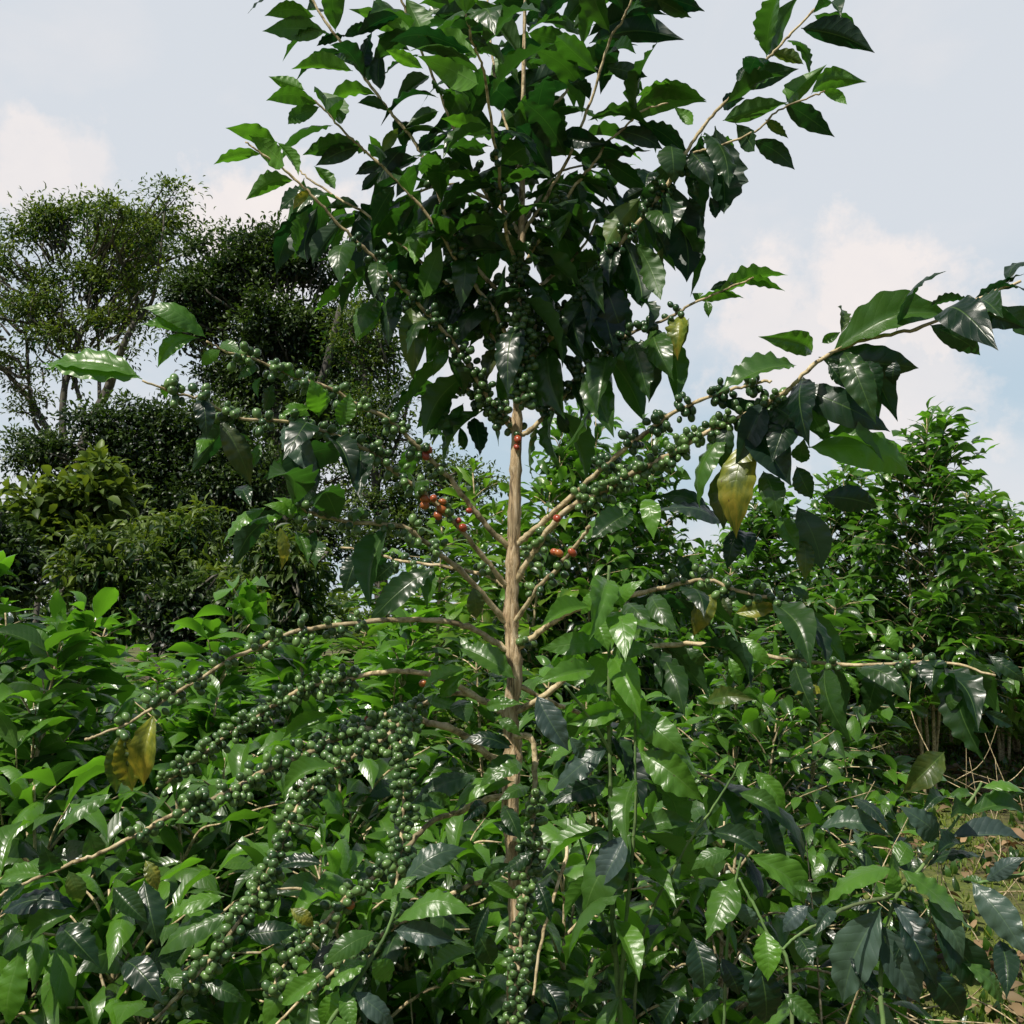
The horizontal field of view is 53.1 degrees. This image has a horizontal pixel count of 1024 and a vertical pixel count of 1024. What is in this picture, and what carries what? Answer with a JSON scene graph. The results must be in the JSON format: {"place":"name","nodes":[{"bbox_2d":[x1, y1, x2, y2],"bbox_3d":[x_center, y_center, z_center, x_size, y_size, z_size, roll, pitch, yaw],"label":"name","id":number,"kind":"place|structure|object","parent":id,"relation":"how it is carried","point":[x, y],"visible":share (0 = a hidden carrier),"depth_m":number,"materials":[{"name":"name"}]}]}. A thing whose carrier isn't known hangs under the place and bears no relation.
{"place":"outdoors","nodes":[
{"label":"outdoors","id":0,"kind":"place"},
{"bbox_2d":[0,0,1023,623],"label":"sky","id":1,"kind":"structure","parent":0,"point":[920,175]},
{"bbox_2d":[4,632,1023,1023],"bbox_3d":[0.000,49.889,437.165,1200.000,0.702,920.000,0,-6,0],"label":"ground","id":2,"kind":"structure","parent":0,"point":[970,902],"depth_m":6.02,"materials":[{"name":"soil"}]},
{"bbox_2d":[0,489,62,670],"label":"dark shrub","id":3,"kind":"object","parent":2,"relation":"on","point":[18,545],"visible":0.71,"depth_m":8.03,"materials":[{"name":"green plant"}]},
{"bbox_2d":[0,819,129,1023],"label":"coffee bush","id":4,"kind":"object","parent":2,"relation":"on","point":[95,1007],"visible":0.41,"depth_m":1.57,"materials":[{"name":"green plant"}]},
{"bbox_2d":[0,622,132,1008],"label":"coffee bush","id":5,"kind":"object","parent":2,"relation":"on","point":[34,735],"visible":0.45,"depth_m":2.31,"materials":[{"name":"green plant"}]},
{"bbox_2d":[0,439,152,665],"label":"broadleaf shrub","id":6,"kind":"object","parent":2,"relation":"on","point":[92,486],"visible":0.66,"depth_m":9.90,"materials":[{"name":"green plant"}]},
{"bbox_2d":[0,597,165,759],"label":"coffee bush","id":7,"kind":"object","parent":2,"relation":"on","point":[6,620],"visible":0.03,"depth_m":5.38,"materials":[{"name":"green plant"}]},
{"bbox_2d":[28,510,178,663],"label":"feathery shrub","id":8,"kind":"object","parent":2,"relation":"on","point":[91,570],"visible":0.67,"depth_m":7.56,"materials":[{"name":"green plant"}]},
{"bbox_2d":[0,169,234,672],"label":"tall tree","id":9,"kind":"object","parent":2,"relation":"on","point":[121,239],"visible":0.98,"depth_m":22.48,"materials":[{"name":"green plant"}]},
{"bbox_2d":[0,550,273,978],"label":"coffee bush","id":10,"kind":"object","parent":2,"relation":"on","point":[247,599],"visible":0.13,"depth_m":2.97,"materials":[{"name":"green plant"}]},
{"bbox_2d":[0,756,282,1023],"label":"coffee bush","id":11,"kind":"object","parent":2,"relation":"on","point":[52,811],"visible":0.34,"depth_m":2.02,"materials":[{"name":"green plant"}]},
{"bbox_2d":[93,657,189,835],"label":"coffee bush","id":12,"kind":"object","parent":2,"relation":"on","point":[159,677],"visible":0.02,"depth_m":4.62,"materials":[{"name":"green plant"}]},
{"bbox_2d":[0,857,313,1023],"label":"coffee bush","id":13,"kind":"object","parent":2,"relation":"on","point":[115,927],"visible":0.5,"depth_m":1.69,"materials":[{"name":"green plant"}]},
{"bbox_2d":[0,387,337,692],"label":"dark tree","id":14,"kind":"object","parent":2,"relation":"on","point":[157,445],"visible":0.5,"depth_m":12.90,"materials":[{"name":"green plant"}]},
{"bbox_2d":[113,492,236,682],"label":"feathery shrub","id":15,"kind":"object","parent":2,"relation":"on","point":[188,534],"visible":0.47,"depth_m":8.43,"materials":[{"name":"green plant"}]},
{"bbox_2d":[119,643,258,785],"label":"coffee bush","id":16,"kind":"object","parent":2,"relation":"on","point":[142,657],"visible":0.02,"depth_m":6.03,"materials":[{"name":"green plant"}]},
{"bbox_2d":[111,558,278,685],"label":"dark shrub","id":17,"kind":"object","parent":2,"relation":"on","point":[189,598],"visible":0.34,"depth_m":7.38,"materials":[{"name":"green plant"}]},
{"bbox_2d":[152,543,250,668],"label":"feathery shrub","id":18,"kind":"object","parent":2,"relation":"on","point":[209,568],"visible":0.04,"depth_m":8.01,"materials":[{"name":"green plant"}]},
{"bbox_2d":[79,637,337,1019],"bbox_3d":[-1.091,1.186,3.245,1.009,1.569,1.087,5,-8,-36],"label":"coffee bush","id":19,"kind":"object","parent":2,"relation":"on","point":[209,714],"visible":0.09,"depth_m":3.19,"materials":[{"name":"green plant"}]},
{"bbox_2d":[40,733,423,1022],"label":"coffee bush","id":20,"kind":"object","parent":2,"relation":"on","point":[218,828],"visible":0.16,"depth_m":2.38,"materials":[{"name":"green plant"}]},
{"bbox_2d":[144,210,404,590],"bbox_3d":[-3.494,-0.921,15.378,4.132,7.234,2.509,0,-6,0],"label":"dark tree","id":21,"kind":"object","parent":2,"relation":"on","point":[231,286],"visible":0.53,"depth_m":15.19,"materials":[{"name":"green plant"}]},
{"bbox_2d":[213,519,348,666],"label":"feathery shrub","id":22,"kind":"object","parent":2,"relation":"on","point":[294,579],"visible":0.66,"depth_m":7.15,"materials":[{"name":"green plant"}]},
{"bbox_2d":[156,632,440,744],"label":"coffee bush","id":23,"kind":"object","parent":2,"relation":"on","point":[248,681],"visible":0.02,"depth_m":5.06,"materials":[{"name":"green plant"}]},
{"bbox_2d":[233,615,455,739],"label":"coffee bush","id":24,"kind":"object","parent":2,"relation":"on","point":[351,639],"visible":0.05,"depth_m":6.73,"materials":[{"name":"green plant"}]},
{"bbox_2d":[243,605,471,901],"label":"coffee bush","id":25,"kind":"object","parent":2,"relation":"on","point":[398,649],"visible":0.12,"depth_m":4.00,"materials":[{"name":"green plant"}]},
{"bbox_2d":[145,816,580,1023],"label":"coffee bush","id":26,"kind":"object","parent":2,"relation":"on","point":[310,888],"visible":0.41,"depth_m":1.88,"materials":[{"name":"green plant"}]},
{"bbox_2d":[146,724,593,1018],"bbox_3d":[-0.403,1.241,2.546,1.127,1.436,1.088,-5,-8,40],"label":"coffee bush","id":27,"kind":"object","parent":2,"relation":"on","point":[362,803],"visible":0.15,"depth_m":2.57,"materials":[{"name":"green plant"}]},
{"bbox_2d":[282,842,475,1023],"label":"coffee sprig","id":28,"kind":"object","parent":2,"relation":"on","point":[430,858],"visible":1,"depth_m":1.13,"materials":[{"name":"green plant"}]},
{"bbox_2d":[329,569,500,737],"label":"coffee bush","id":29,"kind":"object","parent":2,"relation":"on","point":[376,589],"visible":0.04,"depth_m":7.41,"materials":[{"name":"green plant"}]},
{"bbox_2d":[308,293,532,617],"bbox_3d":[-1.134,-0.170,13.142,3.019,5.368,1.783,0,-6,0],"label":"slender tree","id":30,"kind":"object","parent":2,"relation":"on","point":[375,498],"visible":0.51,"depth_m":13.07,"materials":[{"name":"green plant"}]},
{"bbox_2d":[274,518,599,900],"bbox_3d":[-0.369,1.071,4.907,1.377,2.095,1.210,-5,-8,38],"label":"coffee bush","id":31,"kind":"object","parent":2,"relation":"on","point":[452,611],"visible":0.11,"depth_m":4.95,"materials":[{"name":"green plant"}]},
{"bbox_2d":[283,799,596,1023],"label":"coffee bush","id":32,"kind":"object","parent":2,"relation":"on","point":[442,879],"visible":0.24,"depth_m":2.18,"materials":[{"name":"green plant"}]},
{"bbox_2d":[376,458,614,855],"bbox_3d":[-0.150,0.899,5.899,1.609,2.481,1.511,-6,-9,44],"label":"coffee bush","id":33,"kind":"object","parent":2,"relation":"on","point":[493,507],"visible":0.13,"depth_m":5.87,"materials":[{"name":"green plant"}]},
{"bbox_2d":[427,507,587,730],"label":"coffee bush","id":34,"kind":"object","parent":2,"relation":"on","point":[484,546],"visible":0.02,"depth_m":8.41,"materials":[{"name":"green plant"}]},
{"bbox_2d":[374,631,641,1018],"bbox_3d":[-0.105,1.222,3.666,1.133,1.585,1.207,3,-7,-28],"label":"coffee bush","id":35,"kind":"object","parent":2,"relation":"on","point":[496,681],"visible":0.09,"depth_m":3.68,"materials":[{"name":"green plant"}]},
{"bbox_2d":[4,548,1013,645],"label":"woodland","id":36,"kind":"object","parent":2,"relation":"on","point":[45,609],"depth_m":56.12,"materials":[{"name":"green plant"}]},
{"bbox_2d":[0,0,1023,1023],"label":"coffee tree","id":37,"kind":"object","parent":2,"relation":"on","point":[540,327],"visible":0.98,"depth_m":1.53,"materials":[{"name":"green plant"}]},
{"bbox_2d":[147,657,1023,1023],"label":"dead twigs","id":38,"kind":"object","parent":2,"relation":"on","point":[889,903],"visible":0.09,"depth_m":4.11,"materials":[{"name":"brown plant"}]},
{"bbox_2d":[468,402,710,812],"bbox_3d":[0.432,0.708,6.022,1.460,2.887,1.368,-2,-7,14],"label":"coffee bush","id":39,"kind":"object","parent":2,"relation":"on","point":[626,571],"visible":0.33,"depth_m":5.89,"materials":[{"name":"green plant"}]},
{"bbox_2d":[373,818,834,1023],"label":"coffee bush","id":40,"kind":"object","parent":2,"relation":"on","point":[650,988],"visible":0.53,"depth_m":1.98,"materials":[{"name":"green plant"}]},
{"bbox_2d":[534,565,703,1023],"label":"coffee shoot","id":41,"kind":"object","parent":2,"relation":"on","point":[670,770],"visible":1,"depth_m":1.27,"materials":[{"name":"green plant"}]},
{"bbox_2d":[462,653,827,1023],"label":"coffee bush","id":42,"kind":"object","parent":2,"relation":"on","point":[548,781],"visible":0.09,"depth_m":3.30,"materials":[{"name":"green plant"}]},
{"bbox_2d":[568,413,738,859],"bbox_3d":[0.867,0.751,6.559,1.277,2.846,1.362,2,-7,-19],"label":"coffee bush","id":43,"kind":"object","parent":2,"relation":"on","point":[640,535],"visible":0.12,"depth_m":6.51,"materials":[{"name":"green plant"}]},
{"bbox_2d":[538,756,884,1023],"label":"coffee bush","id":44,"kind":"object","parent":2,"relation":"on","point":[820,897],"visible":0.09,"depth_m":3.01,"materials":[{"name":"green plant"}]},
{"bbox_2d":[612,545,815,808],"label":"coffee bush","id":45,"kind":"object","parent":2,"relation":"on","point":[718,631],"visible":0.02,"depth_m":7.25,"materials":[{"name":"green plant"}]},
{"bbox_2d":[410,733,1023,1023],"bbox_3d":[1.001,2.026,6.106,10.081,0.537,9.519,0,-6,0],"label":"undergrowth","id":46,"kind":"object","parent":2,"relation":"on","point":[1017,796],"visible":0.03,"depth_m":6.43,"materials":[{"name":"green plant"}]},
{"bbox_2d":[412,720,1023,1023],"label":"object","id":47,"kind":"object","parent":2,"relation":"on","point":[1017,1008],"visible":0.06,"depth_m":6.58,"materials":[{"name":"brown plant"}]},
{"bbox_2d":[529,791,925,1023],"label":"coffee bush","id":48,"kind":"object","parent":2,"relation":"on","point":[692,894],"visible":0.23,"depth_m":2.38,"materials":[{"name":"green plant"}]},
{"bbox_2d":[643,620,812,742],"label":"coffee bush","id":49,"kind":"object","parent":2,"relation":"on","point":[720,676],"visible":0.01,"depth_m":8.08,"materials":[{"name":"green plant"}]},
{"bbox_2d":[556,621,935,1023],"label":"coffee bush","id":50,"kind":"object","parent":2,"relation":"on","point":[714,735],"visible":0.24,"depth_m":3.44,"materials":[{"name":"green plant"}]},
{"bbox_2d":[677,484,863,741],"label":"coffee bush","id":51,"kind":"object","parent":2,"relation":"on","point":[765,532],"visible":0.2,"depth_m":7.83,"materials":[{"name":"green plant"}]},
{"bbox_2d":[718,637,857,845],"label":"coffee bush","id":52,"kind":"object","parent":2,"relation":"on","point":[825,729],"visible":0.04,"depth_m":6.34,"materials":[{"name":"green plant"}]},
{"bbox_2d":[678,577,974,961],"bbox_3d":[1.199,1.214,4.633,1.639,1.839,1.559,-4,-7,31],"label":"coffee bush","id":53,"kind":"object","parent":2,"relation":"on","point":[913,901],"visible":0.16,"depth_m":4.50,"materials":[{"name":"green plant"}]},
{"bbox_2d":[632,658,1023,1023],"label":"coffee plant","id":54,"kind":"object","parent":2,"relation":"on","point":[907,953],"visible":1,"depth_m":1.12,"materials":[{"name":"green plant"}]},
{"bbox_2d":[770,585,914,776],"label":"coffee bush","id":55,"kind":"object","parent":2,"relation":"on","point":[879,728],"visible":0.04,"depth_m":8.42,"materials":[{"name":"green plant"}]},
{"bbox_2d":[763,462,953,776],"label":"coffee bush","id":56,"kind":"object","parent":2,"relation":"on","point":[836,520],"visible":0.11,"depth_m":8.94,"materials":[{"name":"green plant"}]},
{"bbox_2d":[810,396,1023,793],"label":"coffee bush","id":57,"kind":"object","parent":2,"relation":"on","point":[950,621],"visible":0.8,"depth_m":8.00,"materials":[{"name":"green plant"}]},
{"bbox_2d":[876,595,1023,749],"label":"coffee bush","id":58,"kind":"object","parent":2,"relation":"on","point":[914,733],"visible":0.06,"depth_m":9.95,"materials":[{"name":"green plant"}]},
{"bbox_2d":[892,478,1023,764],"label":"coffee bush","id":59,"kind":"object","parent":2,"relation":"on","point":[991,627],"visible":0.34,"depth_m":9.39,"materials":[{"name":"green plant"}]},
{"bbox_2d":[909,542,1023,755],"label":"coffee bush","id":60,"kind":"object","parent":2,"relation":"on","point":[1016,744],"visible":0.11,"depth_m":9.61,"materials":[{"name":"green plant"}]}
]}

